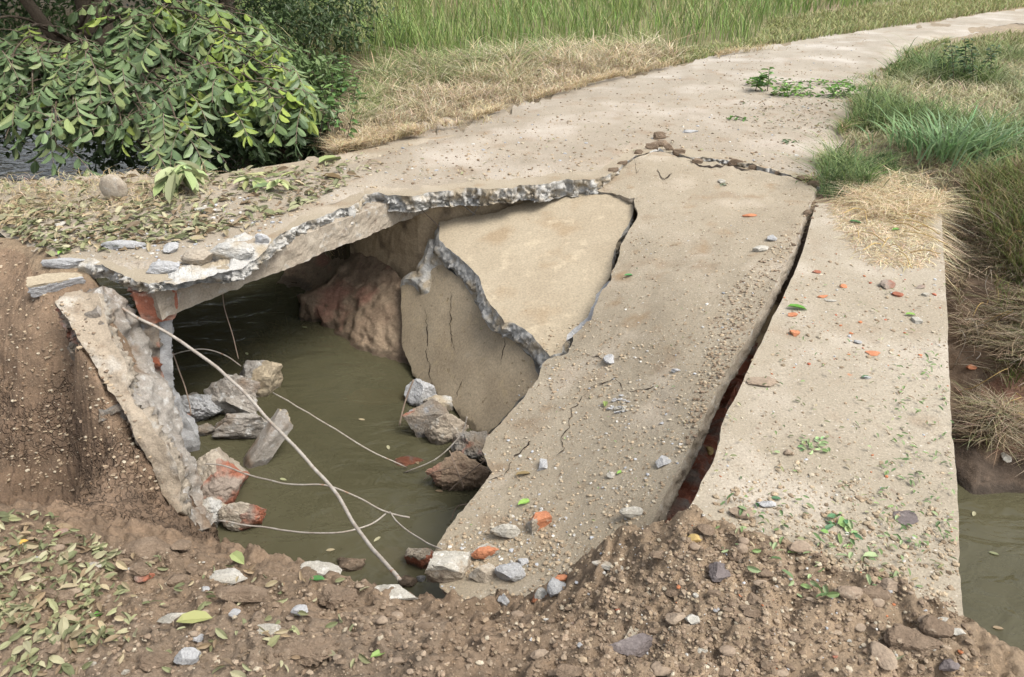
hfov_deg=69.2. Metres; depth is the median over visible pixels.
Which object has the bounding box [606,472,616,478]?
stone
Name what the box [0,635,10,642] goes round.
soil clod
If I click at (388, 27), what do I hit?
weed plant
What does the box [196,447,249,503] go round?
masonry lump
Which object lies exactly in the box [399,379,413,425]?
steel wire
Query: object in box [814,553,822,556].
soil clod
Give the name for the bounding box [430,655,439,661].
soil clod
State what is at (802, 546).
stone
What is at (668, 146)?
soil lump
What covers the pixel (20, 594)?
soil clod
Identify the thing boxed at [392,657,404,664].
pebble
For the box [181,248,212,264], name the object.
concrete chunk
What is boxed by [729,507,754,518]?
stone
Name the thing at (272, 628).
concrete chunk
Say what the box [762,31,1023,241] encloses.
verge grass
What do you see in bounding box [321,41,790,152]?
edge tufts
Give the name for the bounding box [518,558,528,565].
concrete chunk
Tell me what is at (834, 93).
green branch
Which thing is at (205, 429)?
brick lump
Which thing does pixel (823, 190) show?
verge grass
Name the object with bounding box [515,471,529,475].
fallen leaf
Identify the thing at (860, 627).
pebble
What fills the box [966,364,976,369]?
brick crumb
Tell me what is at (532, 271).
fallen slab
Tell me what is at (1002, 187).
bank grass
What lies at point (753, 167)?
soil lump
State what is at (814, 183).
soil lump
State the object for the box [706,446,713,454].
stone
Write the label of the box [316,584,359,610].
soil clod
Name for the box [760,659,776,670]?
soil clod
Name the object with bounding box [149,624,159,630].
soil clod
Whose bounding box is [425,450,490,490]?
clay lump
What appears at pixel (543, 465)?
concrete chunk
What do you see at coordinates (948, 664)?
stone
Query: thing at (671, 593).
soil clod
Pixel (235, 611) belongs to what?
concrete chunk
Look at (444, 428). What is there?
mortar lump
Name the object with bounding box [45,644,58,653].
soil clod
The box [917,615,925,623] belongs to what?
pebble
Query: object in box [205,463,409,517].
steel wire
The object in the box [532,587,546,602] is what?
stone
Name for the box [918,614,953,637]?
soil clod
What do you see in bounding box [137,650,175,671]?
soil clod
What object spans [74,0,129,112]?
tree
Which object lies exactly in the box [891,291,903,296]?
brick crumb
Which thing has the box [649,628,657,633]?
soil clod
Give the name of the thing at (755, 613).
soil clod
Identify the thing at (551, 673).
soil clod
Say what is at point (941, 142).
grass clump
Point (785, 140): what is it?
green branch
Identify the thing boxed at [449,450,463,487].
root
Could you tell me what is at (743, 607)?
soil clod
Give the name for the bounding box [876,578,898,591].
stone
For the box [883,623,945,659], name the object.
soil clod
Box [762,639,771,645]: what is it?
soil clod
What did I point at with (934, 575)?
strip gravel
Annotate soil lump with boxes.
[608,167,618,172]
[617,160,627,165]
[634,149,642,153]
[645,143,658,149]
[651,140,667,146]
[653,131,666,139]
[663,143,673,149]
[672,148,685,155]
[691,158,702,163]
[727,158,743,165]
[748,164,756,169]
[796,175,809,180]
[803,209,810,216]
[807,180,822,187]
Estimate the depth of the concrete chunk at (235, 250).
4.27 m
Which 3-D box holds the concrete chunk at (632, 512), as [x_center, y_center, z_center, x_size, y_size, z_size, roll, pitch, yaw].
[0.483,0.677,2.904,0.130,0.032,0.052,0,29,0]
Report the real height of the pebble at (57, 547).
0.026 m
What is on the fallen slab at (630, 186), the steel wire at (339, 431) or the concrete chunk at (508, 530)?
the concrete chunk at (508, 530)
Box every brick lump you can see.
[134,573,154,582]
[198,423,215,435]
[394,455,423,465]
[404,548,433,568]
[880,279,895,289]
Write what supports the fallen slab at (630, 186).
on the ground at (114, 512)
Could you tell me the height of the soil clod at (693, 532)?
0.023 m
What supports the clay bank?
on the ground at (114, 512)
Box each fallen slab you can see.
[400,238,539,433]
[433,193,634,368]
[435,151,816,599]
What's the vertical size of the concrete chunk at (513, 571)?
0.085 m
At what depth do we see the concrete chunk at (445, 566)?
2.99 m
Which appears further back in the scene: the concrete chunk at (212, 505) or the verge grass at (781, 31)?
the verge grass at (781, 31)
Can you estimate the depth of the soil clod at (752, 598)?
2.02 m
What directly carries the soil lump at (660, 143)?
on the bridge deck
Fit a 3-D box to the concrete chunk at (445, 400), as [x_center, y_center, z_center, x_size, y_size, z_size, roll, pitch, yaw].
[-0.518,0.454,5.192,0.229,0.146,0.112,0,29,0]
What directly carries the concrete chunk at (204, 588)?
on the ground at (114, 512)
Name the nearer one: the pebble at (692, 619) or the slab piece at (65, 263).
the pebble at (692, 619)
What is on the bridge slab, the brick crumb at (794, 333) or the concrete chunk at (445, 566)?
the brick crumb at (794, 333)
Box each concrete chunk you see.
[54,221,65,226]
[78,258,99,278]
[86,562,101,567]
[101,240,146,249]
[146,260,179,273]
[157,612,186,622]
[163,242,178,252]
[173,647,200,664]
[180,394,222,422]
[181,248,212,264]
[192,634,203,642]
[194,207,221,212]
[202,496,226,526]
[202,586,209,590]
[203,373,260,413]
[210,242,254,259]
[210,568,247,584]
[211,413,267,438]
[228,608,240,616]
[240,360,282,396]
[253,623,280,634]
[255,233,268,242]
[300,560,341,575]
[375,584,416,599]
[404,378,436,405]
[416,575,425,581]
[423,395,453,410]
[425,550,471,582]
[469,563,496,583]
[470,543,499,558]
[490,523,520,537]
[495,562,525,581]
[498,593,509,605]
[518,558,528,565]
[538,458,547,470]
[547,577,565,596]
[603,354,613,363]
[619,506,642,517]
[757,501,775,506]
[911,316,922,323]
[921,292,930,296]
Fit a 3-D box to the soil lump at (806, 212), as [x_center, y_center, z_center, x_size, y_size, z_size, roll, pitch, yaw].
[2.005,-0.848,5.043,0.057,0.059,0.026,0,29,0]
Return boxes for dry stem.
[953,329,965,367]
[960,368,1007,391]
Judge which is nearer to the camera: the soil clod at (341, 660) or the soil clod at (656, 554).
the soil clod at (341, 660)
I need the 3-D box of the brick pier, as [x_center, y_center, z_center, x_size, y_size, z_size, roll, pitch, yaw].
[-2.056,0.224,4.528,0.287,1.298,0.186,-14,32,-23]
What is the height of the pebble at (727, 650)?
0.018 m
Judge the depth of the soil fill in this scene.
4.82 m
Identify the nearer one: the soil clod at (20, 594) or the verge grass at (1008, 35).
the soil clod at (20, 594)
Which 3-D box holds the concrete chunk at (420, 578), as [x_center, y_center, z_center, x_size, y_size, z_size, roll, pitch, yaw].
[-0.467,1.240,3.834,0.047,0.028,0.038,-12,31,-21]
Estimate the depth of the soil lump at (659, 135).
6.73 m
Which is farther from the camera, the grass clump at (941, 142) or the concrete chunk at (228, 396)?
the grass clump at (941, 142)
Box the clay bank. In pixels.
[276,252,410,365]
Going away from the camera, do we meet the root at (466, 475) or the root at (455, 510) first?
the root at (455, 510)
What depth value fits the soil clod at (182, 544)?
2.84 m
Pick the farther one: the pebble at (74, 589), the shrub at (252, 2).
the shrub at (252, 2)
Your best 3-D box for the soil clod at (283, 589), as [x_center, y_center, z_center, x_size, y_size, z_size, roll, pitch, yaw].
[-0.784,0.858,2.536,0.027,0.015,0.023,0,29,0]
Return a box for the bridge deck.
[51,134,820,320]
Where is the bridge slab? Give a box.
[624,202,962,638]
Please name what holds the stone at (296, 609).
on the ground at (114, 512)
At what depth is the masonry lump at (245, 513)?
4.10 m
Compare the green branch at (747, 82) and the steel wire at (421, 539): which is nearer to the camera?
the steel wire at (421, 539)
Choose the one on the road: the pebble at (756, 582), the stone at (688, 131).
the stone at (688, 131)
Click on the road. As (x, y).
(868, 46)
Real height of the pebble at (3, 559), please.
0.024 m
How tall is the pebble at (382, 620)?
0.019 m
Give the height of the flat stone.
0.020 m
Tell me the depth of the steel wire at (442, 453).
4.54 m
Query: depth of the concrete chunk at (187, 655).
2.07 m
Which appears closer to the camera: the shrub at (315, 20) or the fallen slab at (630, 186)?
the fallen slab at (630, 186)
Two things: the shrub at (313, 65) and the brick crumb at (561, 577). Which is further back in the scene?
the shrub at (313, 65)
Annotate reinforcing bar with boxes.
[122,307,401,581]
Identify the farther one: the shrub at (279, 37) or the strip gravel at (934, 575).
the shrub at (279, 37)
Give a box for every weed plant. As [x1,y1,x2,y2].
[281,83,367,140]
[306,55,365,108]
[328,22,362,55]
[357,12,412,45]
[933,38,1000,81]
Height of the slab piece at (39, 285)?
0.101 m
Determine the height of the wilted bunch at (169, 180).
0.218 m
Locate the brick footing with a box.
[666,375,744,521]
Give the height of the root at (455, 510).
0.201 m
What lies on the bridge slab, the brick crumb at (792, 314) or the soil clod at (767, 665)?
the brick crumb at (792, 314)
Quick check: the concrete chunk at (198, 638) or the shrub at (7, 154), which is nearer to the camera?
the concrete chunk at (198, 638)
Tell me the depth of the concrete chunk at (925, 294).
3.90 m
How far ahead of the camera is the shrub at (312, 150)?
7.55 m
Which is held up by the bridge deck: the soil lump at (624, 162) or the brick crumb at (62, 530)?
the soil lump at (624, 162)
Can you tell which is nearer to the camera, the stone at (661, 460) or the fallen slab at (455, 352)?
the stone at (661, 460)
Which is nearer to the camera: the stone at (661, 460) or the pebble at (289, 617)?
the pebble at (289, 617)
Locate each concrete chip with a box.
[121,669,129,674]
[698,647,707,653]
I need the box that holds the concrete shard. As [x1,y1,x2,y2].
[243,409,292,468]
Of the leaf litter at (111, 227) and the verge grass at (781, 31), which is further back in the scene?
the verge grass at (781, 31)
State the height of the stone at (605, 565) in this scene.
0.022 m
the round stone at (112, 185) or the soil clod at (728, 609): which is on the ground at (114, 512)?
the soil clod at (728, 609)
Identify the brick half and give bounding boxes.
[526,511,551,534]
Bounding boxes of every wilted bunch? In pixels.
[153,160,209,202]
[233,172,266,192]
[253,171,294,189]
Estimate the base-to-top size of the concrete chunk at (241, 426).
0.254 m
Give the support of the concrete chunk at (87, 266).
on the bridge deck
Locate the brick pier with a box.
[127,286,200,451]
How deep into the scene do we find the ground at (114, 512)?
2.62 m
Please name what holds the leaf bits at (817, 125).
on the road
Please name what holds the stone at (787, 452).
on the bridge slab
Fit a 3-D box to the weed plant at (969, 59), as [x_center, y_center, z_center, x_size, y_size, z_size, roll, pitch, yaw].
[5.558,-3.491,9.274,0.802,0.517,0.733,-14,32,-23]
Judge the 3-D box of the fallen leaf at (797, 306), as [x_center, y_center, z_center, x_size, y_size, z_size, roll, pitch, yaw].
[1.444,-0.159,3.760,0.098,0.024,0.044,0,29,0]
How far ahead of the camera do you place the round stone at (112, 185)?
5.20 m
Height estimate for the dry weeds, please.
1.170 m
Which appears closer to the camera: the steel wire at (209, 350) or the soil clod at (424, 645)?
the soil clod at (424, 645)
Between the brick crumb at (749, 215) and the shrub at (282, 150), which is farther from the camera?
the shrub at (282, 150)
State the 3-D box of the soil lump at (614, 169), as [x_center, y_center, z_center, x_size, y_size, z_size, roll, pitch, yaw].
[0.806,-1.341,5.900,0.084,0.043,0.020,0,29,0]
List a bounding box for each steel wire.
[172,352,191,414]
[174,348,240,365]
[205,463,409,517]
[217,513,385,533]
[222,294,238,358]
[273,392,407,467]
[389,511,441,549]
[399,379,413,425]
[403,417,466,472]
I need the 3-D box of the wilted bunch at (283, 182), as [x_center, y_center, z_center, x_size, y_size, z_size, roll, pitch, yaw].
[-1.706,-1.121,5.404,0.348,0.173,0.213,0,29,0]
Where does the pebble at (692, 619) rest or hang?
on the ground at (114, 512)
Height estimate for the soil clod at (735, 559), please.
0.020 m
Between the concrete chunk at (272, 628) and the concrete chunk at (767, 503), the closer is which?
the concrete chunk at (272, 628)
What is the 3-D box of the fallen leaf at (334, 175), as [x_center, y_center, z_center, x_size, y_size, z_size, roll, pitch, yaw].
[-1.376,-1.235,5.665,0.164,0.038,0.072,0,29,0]
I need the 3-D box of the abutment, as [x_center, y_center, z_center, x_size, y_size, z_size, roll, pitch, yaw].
[0.811,-0.466,6.018,4.503,1.380,1.431,16,33,26]
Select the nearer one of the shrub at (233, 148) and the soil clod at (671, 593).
the soil clod at (671, 593)
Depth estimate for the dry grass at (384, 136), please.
6.85 m
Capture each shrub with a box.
[0,0,144,91]
[0,3,37,132]
[0,85,57,157]
[36,86,234,175]
[107,0,255,112]
[126,0,299,57]
[156,104,304,173]
[166,12,328,131]
[216,62,323,163]
[230,0,385,70]
[237,0,401,37]
[275,104,350,161]
[276,46,362,100]
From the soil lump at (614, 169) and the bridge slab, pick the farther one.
the soil lump at (614, 169)
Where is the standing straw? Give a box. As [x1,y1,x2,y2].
[815,165,988,223]
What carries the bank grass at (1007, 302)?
on the ground at (114, 512)
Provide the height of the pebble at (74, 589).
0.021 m
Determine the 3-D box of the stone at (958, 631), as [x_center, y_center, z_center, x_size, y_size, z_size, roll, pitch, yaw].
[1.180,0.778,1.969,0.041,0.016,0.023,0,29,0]
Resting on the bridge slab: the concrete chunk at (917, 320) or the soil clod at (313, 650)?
the concrete chunk at (917, 320)
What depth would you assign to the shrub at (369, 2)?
12.89 m
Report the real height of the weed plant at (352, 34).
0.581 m
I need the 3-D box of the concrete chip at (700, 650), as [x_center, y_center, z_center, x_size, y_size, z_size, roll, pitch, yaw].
[0.494,0.811,1.933,0.032,0.014,0.022,0,29,0]
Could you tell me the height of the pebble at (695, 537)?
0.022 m
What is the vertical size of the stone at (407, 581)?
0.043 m
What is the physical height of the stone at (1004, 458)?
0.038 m
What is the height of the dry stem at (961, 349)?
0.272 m
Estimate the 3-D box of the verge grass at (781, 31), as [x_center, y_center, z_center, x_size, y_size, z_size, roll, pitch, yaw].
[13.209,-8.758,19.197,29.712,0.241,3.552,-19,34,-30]
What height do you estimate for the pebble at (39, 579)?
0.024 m
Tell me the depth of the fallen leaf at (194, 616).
2.28 m
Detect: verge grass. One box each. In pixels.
[655,0,1023,66]
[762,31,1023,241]
[813,147,917,201]
[873,27,1023,94]
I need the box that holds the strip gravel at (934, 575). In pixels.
[625,204,963,676]
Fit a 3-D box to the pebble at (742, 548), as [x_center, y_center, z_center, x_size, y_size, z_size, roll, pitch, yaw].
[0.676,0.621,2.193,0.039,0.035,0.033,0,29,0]
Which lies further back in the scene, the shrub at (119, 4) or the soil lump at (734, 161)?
the shrub at (119, 4)
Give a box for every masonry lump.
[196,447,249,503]
[217,502,266,531]
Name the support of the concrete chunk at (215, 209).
on the road
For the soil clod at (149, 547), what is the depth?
2.81 m
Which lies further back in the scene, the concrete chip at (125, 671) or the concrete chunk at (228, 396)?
the concrete chunk at (228, 396)
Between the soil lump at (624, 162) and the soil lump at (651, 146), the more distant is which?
the soil lump at (651, 146)
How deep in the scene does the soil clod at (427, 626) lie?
2.22 m
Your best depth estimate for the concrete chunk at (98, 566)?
2.67 m
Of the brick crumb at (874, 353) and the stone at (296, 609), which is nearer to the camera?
the stone at (296, 609)
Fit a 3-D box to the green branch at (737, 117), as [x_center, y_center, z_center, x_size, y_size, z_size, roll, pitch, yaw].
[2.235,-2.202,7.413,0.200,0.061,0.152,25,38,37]
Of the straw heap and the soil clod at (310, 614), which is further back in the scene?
the straw heap
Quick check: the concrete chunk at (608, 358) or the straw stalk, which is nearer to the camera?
the concrete chunk at (608, 358)
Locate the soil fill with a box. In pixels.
[776,192,830,302]
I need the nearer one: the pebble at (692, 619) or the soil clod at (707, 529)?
the pebble at (692, 619)
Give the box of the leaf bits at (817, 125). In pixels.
[403,99,837,178]
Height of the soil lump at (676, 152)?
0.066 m
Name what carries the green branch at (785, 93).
on the road
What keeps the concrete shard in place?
in the water
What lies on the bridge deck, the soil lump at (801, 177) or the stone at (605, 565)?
the soil lump at (801, 177)
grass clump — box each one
[856,112,958,154]
[870,100,1023,170]
[935,109,1023,160]
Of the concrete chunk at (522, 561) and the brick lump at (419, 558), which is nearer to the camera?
the concrete chunk at (522, 561)
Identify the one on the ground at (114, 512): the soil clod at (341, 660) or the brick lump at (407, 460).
the soil clod at (341, 660)
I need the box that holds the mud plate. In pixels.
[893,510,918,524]
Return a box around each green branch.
[726,115,746,121]
[743,77,775,85]
[764,84,820,97]
[774,77,852,85]
[781,139,798,143]
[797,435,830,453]
[820,83,867,98]
[820,513,862,547]
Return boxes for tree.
[0,0,66,87]
[0,0,334,176]
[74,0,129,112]
[218,0,235,34]
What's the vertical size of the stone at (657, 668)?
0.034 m
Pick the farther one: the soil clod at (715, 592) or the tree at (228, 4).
the tree at (228, 4)
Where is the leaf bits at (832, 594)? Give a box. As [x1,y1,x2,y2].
[470,251,957,597]
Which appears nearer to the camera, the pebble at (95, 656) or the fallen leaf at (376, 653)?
the fallen leaf at (376, 653)
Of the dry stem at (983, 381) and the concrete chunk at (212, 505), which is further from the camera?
the dry stem at (983, 381)
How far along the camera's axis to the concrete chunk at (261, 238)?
4.54 m
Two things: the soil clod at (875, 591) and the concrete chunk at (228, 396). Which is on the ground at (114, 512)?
the soil clod at (875, 591)
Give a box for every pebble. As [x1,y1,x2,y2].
[0,556,9,562]
[37,578,46,586]
[49,544,64,551]
[64,586,81,593]
[92,654,99,658]
[188,630,198,636]
[285,615,294,619]
[333,654,341,660]
[355,583,363,587]
[375,616,387,623]
[391,611,403,618]
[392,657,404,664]
[406,668,412,673]
[511,611,524,616]
[665,612,685,625]
[684,614,699,624]
[688,534,701,541]
[689,542,701,550]
[719,645,736,656]
[735,543,747,554]
[738,537,748,544]
[753,580,766,585]
[777,670,788,676]
[855,623,865,631]
[871,598,884,607]
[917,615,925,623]
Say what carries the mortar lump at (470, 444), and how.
in the water
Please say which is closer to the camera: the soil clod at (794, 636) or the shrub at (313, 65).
the soil clod at (794, 636)
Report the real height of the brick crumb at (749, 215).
0.027 m
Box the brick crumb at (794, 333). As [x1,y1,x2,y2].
[789,330,799,336]
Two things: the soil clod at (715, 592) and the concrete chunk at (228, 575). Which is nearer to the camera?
the soil clod at (715, 592)
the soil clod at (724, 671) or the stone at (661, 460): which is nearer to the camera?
the soil clod at (724, 671)
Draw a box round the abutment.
[350,200,779,374]
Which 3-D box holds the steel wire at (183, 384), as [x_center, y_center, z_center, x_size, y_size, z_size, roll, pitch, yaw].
[-2.104,0.283,4.742,0.020,0.305,0.318,-16,33,-26]
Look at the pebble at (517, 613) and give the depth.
2.43 m
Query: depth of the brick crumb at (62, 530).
2.85 m
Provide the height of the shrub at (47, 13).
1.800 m
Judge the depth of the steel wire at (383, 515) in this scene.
3.48 m
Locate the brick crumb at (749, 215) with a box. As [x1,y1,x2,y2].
[742,213,756,216]
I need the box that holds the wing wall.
[55,286,216,531]
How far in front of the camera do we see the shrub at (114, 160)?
8.38 m
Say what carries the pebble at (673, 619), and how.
on the ground at (114, 512)
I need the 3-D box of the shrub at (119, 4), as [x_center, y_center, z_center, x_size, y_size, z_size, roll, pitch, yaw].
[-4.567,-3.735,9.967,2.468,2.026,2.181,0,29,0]
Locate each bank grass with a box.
[935,136,1023,285]
[976,231,1023,391]
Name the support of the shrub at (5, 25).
on the ground at (114, 512)
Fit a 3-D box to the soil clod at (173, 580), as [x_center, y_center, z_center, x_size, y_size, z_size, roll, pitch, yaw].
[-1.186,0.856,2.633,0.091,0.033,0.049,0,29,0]
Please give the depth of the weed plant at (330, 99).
6.88 m
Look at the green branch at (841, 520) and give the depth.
2.40 m
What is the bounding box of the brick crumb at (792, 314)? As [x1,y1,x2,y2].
[788,312,797,316]
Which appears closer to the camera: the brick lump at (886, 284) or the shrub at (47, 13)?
the brick lump at (886, 284)
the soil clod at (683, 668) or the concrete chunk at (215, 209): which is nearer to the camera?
the soil clod at (683, 668)
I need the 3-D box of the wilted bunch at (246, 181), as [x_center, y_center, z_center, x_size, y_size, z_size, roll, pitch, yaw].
[-1.916,-1.147,5.443,0.244,0.104,0.236,-6,30,-12]
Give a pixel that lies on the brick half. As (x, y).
(537, 521)
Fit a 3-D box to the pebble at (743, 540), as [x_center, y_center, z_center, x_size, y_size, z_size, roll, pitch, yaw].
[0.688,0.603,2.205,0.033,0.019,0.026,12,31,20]
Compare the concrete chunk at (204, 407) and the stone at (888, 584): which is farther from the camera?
the concrete chunk at (204, 407)
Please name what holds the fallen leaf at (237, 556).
on the ground at (114, 512)
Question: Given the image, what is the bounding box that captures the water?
[0,81,1023,650]
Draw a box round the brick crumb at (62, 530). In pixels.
[54,528,68,535]
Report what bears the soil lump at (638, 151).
on the bridge deck
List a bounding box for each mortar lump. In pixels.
[402,399,448,437]
[424,412,468,444]
[451,430,489,464]
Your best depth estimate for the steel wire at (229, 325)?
4.71 m
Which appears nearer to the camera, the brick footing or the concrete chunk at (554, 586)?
the concrete chunk at (554, 586)
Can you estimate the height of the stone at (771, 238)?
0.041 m
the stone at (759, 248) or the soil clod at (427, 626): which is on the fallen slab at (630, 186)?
the stone at (759, 248)
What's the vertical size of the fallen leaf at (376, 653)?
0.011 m
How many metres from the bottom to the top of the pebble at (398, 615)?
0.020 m
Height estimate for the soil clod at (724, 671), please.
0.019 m
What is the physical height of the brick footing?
0.516 m
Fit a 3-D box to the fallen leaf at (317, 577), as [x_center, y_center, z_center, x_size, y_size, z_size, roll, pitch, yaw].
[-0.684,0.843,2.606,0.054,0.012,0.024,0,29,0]
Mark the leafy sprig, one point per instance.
(758, 79)
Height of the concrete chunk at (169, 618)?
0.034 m
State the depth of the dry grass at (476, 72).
9.36 m
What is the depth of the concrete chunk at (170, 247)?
4.40 m
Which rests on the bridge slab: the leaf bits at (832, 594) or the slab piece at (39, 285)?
the leaf bits at (832, 594)
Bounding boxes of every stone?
[99,174,127,198]
[290,604,307,615]
[399,575,417,586]
[530,649,548,659]
[532,587,546,602]
[555,663,582,676]
[592,560,623,570]
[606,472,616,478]
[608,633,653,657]
[650,661,670,676]
[655,455,670,467]
[682,130,697,132]
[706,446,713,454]
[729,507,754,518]
[746,376,776,386]
[752,245,768,251]
[767,235,776,240]
[783,449,794,454]
[788,540,812,552]
[837,586,862,599]
[870,640,897,669]
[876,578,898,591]
[938,658,959,670]
[954,628,965,634]
[1001,452,1011,462]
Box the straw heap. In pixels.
[803,185,982,297]
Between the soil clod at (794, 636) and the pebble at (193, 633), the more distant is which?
the pebble at (193, 633)
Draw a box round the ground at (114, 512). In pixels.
[0,0,1023,676]
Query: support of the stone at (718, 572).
on the ground at (114, 512)
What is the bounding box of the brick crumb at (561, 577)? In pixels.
[555,574,566,580]
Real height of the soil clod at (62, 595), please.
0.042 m
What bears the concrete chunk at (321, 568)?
on the ground at (114, 512)
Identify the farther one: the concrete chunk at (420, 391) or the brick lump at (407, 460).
the concrete chunk at (420, 391)
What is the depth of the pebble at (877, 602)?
2.02 m
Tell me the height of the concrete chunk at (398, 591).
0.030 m
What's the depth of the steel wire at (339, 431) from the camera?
4.58 m
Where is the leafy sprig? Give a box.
[750,67,775,91]
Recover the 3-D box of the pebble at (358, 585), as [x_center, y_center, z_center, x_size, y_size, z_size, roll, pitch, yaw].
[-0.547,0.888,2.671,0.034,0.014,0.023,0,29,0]
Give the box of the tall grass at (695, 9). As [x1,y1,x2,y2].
[90,0,892,143]
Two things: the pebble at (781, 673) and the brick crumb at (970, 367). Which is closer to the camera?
the pebble at (781, 673)
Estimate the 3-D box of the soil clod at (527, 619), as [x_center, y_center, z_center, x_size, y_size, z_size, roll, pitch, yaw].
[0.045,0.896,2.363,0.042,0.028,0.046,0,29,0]
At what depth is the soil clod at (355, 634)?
2.16 m
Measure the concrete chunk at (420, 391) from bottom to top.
0.189 m
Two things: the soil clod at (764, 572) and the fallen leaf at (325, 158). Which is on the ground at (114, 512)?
the soil clod at (764, 572)
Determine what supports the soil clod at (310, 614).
on the ground at (114, 512)
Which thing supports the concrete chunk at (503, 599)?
on the ground at (114, 512)
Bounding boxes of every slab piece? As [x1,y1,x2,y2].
[25,272,85,297]
[41,258,84,268]
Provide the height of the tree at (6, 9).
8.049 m
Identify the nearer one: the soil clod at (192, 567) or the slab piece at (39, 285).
the soil clod at (192, 567)
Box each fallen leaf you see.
[176,610,211,622]
[229,550,243,563]
[309,575,324,579]
[319,155,340,162]
[323,173,339,178]
[371,649,385,656]
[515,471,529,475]
[518,498,529,504]
[787,304,806,309]
[863,551,877,556]
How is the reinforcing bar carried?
on the wing wall
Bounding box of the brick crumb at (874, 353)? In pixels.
[865,351,880,355]
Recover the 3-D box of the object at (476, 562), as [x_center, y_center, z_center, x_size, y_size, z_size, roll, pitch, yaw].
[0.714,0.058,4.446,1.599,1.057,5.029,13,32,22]
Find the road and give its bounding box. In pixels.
[0,8,1023,261]
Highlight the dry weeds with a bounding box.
[934,176,1023,472]
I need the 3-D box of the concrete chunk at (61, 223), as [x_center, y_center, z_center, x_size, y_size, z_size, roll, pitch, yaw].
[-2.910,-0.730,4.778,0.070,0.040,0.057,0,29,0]
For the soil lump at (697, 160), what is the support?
on the fallen slab at (630, 186)
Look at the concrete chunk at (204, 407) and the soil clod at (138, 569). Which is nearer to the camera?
the soil clod at (138, 569)
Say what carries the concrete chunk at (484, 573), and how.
on the fallen slab at (630, 186)
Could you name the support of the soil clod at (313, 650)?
on the ground at (114, 512)
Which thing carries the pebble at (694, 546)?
on the ground at (114, 512)
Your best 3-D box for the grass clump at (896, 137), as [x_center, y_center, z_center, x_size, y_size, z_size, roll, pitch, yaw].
[3.471,-1.808,6.543,0.916,0.259,0.794,23,37,36]
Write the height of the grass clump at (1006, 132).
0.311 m
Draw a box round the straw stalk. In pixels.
[903,231,947,243]
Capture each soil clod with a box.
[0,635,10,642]
[15,589,33,599]
[24,569,37,573]
[33,588,74,604]
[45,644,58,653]
[121,536,178,559]
[129,562,149,575]
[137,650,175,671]
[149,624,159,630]
[164,574,190,586]
[170,539,191,549]
[186,563,198,572]
[215,584,268,601]
[275,636,335,665]
[279,587,286,592]
[303,612,313,616]
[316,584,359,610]
[336,658,346,663]
[337,557,365,571]
[350,632,359,636]
[414,622,437,631]
[421,643,428,648]
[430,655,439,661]
[520,614,531,622]
[548,670,556,676]
[648,550,663,559]
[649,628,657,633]
[665,588,679,596]
[679,662,686,672]
[688,530,701,534]
[696,524,714,535]
[708,590,720,595]
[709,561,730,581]
[718,666,730,676]
[723,607,732,611]
[729,555,743,561]
[739,604,750,610]
[743,609,761,617]
[746,592,761,604]
[756,568,773,576]
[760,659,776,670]
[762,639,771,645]
[789,632,801,642]
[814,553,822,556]
[861,585,892,600]
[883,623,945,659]
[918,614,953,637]
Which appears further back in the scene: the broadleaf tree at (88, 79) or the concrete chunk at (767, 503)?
the broadleaf tree at (88, 79)
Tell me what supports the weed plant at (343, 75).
on the ground at (114, 512)
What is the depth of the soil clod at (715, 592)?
2.04 m
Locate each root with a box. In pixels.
[448,460,485,491]
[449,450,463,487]
[450,503,467,521]
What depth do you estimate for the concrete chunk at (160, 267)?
4.15 m
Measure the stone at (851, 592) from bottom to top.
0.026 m
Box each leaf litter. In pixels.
[0,152,389,256]
[0,509,370,676]
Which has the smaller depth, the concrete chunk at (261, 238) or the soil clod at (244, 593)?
the soil clod at (244, 593)
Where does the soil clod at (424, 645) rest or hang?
on the ground at (114, 512)
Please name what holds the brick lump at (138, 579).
on the ground at (114, 512)
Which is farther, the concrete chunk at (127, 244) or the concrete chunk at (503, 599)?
the concrete chunk at (127, 244)
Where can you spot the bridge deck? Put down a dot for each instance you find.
(317, 231)
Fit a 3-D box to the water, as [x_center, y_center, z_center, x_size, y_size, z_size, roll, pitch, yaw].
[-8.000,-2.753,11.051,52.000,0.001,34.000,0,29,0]
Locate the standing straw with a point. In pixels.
(932, 197)
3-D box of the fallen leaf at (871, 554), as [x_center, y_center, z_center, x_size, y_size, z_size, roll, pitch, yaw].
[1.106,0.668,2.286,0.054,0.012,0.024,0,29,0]
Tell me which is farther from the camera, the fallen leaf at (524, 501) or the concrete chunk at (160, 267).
the concrete chunk at (160, 267)
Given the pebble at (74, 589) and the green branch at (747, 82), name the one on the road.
the green branch at (747, 82)

